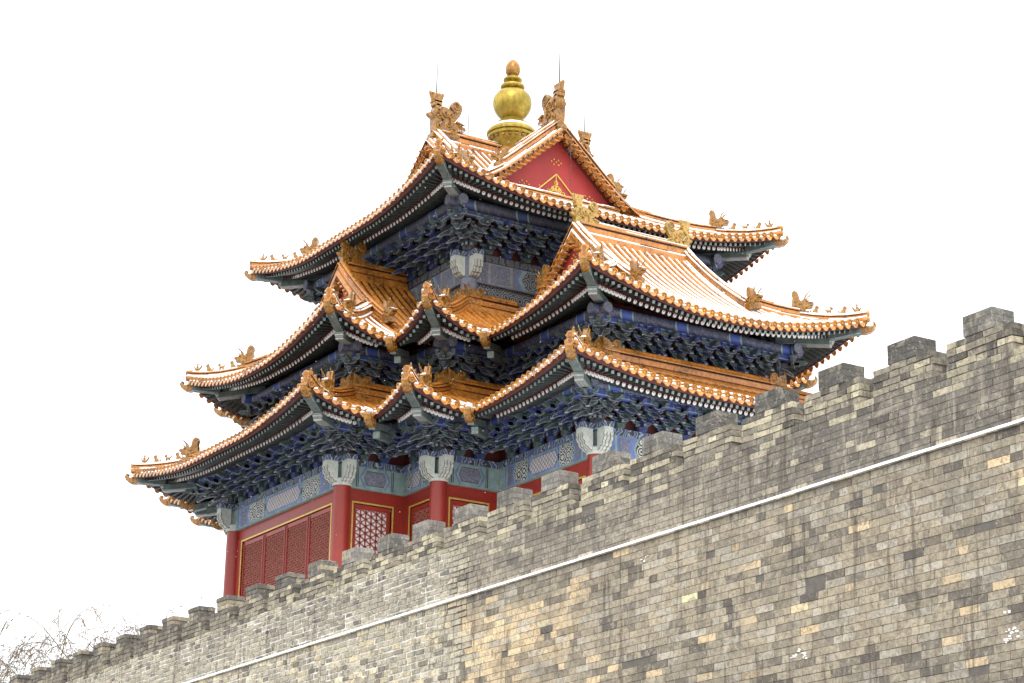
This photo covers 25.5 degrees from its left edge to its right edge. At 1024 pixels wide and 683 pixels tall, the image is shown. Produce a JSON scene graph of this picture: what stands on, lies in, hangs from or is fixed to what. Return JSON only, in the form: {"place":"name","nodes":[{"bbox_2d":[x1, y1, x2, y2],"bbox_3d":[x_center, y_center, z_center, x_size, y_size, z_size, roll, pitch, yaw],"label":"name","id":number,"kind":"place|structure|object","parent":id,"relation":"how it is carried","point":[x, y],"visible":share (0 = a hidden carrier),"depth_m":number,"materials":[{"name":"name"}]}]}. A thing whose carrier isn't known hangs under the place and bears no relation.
{"place":"outdoors","nodes":[
{"label":"outdoors","id":0,"kind":"place"},
{"bbox_2d":[0,0,1023,682],"label":"sky","id":1,"kind":"structure","parent":0,"point":[118,235],"materials":[{"name":"white"}]},
{"label":"ground","id":2,"kind":"structure","parent":0,"visible":0},
{"bbox_2d":[0,614,26,681],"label":"bare tree","id":3,"kind":"object","parent":2,"relation":"on","point":[6,661],"visible":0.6,"depth_m":86.72,"materials":[{"name":"brown plant"}]},
{"bbox_2d":[0,604,63,681],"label":"bare tree","id":4,"kind":"object","parent":2,"relation":"on","point":[46,656],"visible":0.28,"depth_m":94.41,"materials":[{"name":"brown plant"}]},
{"bbox_2d":[0,586,216,682],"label":"bare tree","id":5,"kind":"object","parent":2,"relation":"on","point":[70,655],"visible":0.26,"depth_m":87.10,"materials":[{"name":"brown plant"}]},
{"bbox_2d":[0,578,216,682],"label":"bare tree","id":6,"kind":"object","parent":2,"relation":"on","point":[137,619],"visible":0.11,"depth_m":92.48,"materials":[{"name":"brown plant"}]},
{"bbox_2d":[0,306,1023,682],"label":"city wall","id":7,"kind":"structure","parent":2,"relation":"on","point":[848,524],"depth_m":32.41,"materials":[{"name":"grey brick"}]},
{"bbox_2d":[125,54,876,601],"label":"corner tower","id":8,"kind":"structure","parent":7,"relation":"on","point":[405,382],"depth_m":51.42,"materials":[{"name":"wood"}]},
{"bbox_2d":[241,534,264,601],"bbox_3d":[-6.121,6.395,53.378,0.142,3.570,1.136,12,-21,-30],"label":"window leaf","id":9,"kind":"structure","parent":8,"relation":"in","point":[253,552],"depth_m":53.75,"materials":[{"name":"red paint"}]},
{"bbox_2d":[262,525,286,590],"bbox_3d":[-5.512,6.104,52.434,0.142,3.570,1.136,12,-21,-30],"label":"window leaf","id":10,"kind":"structure","parent":8,"relation":"in","point":[275,540],"depth_m":52.79,"materials":[{"name":"red paint"}]},
{"bbox_2d":[284,516,308,579],"bbox_3d":[-4.903,5.813,51.491,0.142,3.570,1.136,12,-21,-30],"label":"window leaf","id":11,"kind":"structure","parent":8,"relation":"in","point":[297,533],"depth_m":51.82,"materials":[{"name":"red paint"}]},
{"bbox_2d":[307,506,330,578],"bbox_3d":[-4.294,5.521,50.548,0.142,3.570,1.136,12,-21,-30],"label":"window leaf","id":12,"kind":"structure","parent":8,"relation":"in","point":[318,543],"depth_m":50.94,"materials":[{"name":"red paint"}]},
{"bbox_2d":[352,504,389,554],"bbox_3d":[-3.174,5.392,50.080,0.931,3.570,0.082,12,-21,-30],"label":"window leaf","id":13,"kind":"structure","parent":8,"relation":"in","point":[370,523],"depth_m":50.46,"materials":[{"name":"red paint"}]},
{"bbox_2d":[411,502,428,540],"bbox_3d":[-2.012,5.328,49.815,0.082,3.570,0.921,12,-21,-30],"label":"window leaf","id":14,"kind":"structure","parent":8,"relation":"in","point":[420,513],"depth_m":50.38,"materials":[{"name":"red paint"}]},
{"bbox_2d":[450,500,485,526],"bbox_3d":[-1.017,5.272,49.585,0.921,3.570,0.082,12,-21,-30],"label":"window leaf","id":15,"kind":"structure","parent":8,"relation":"in","point":[454,504],"depth_m":49.90,"materials":[{"name":"red paint"}]}
]}

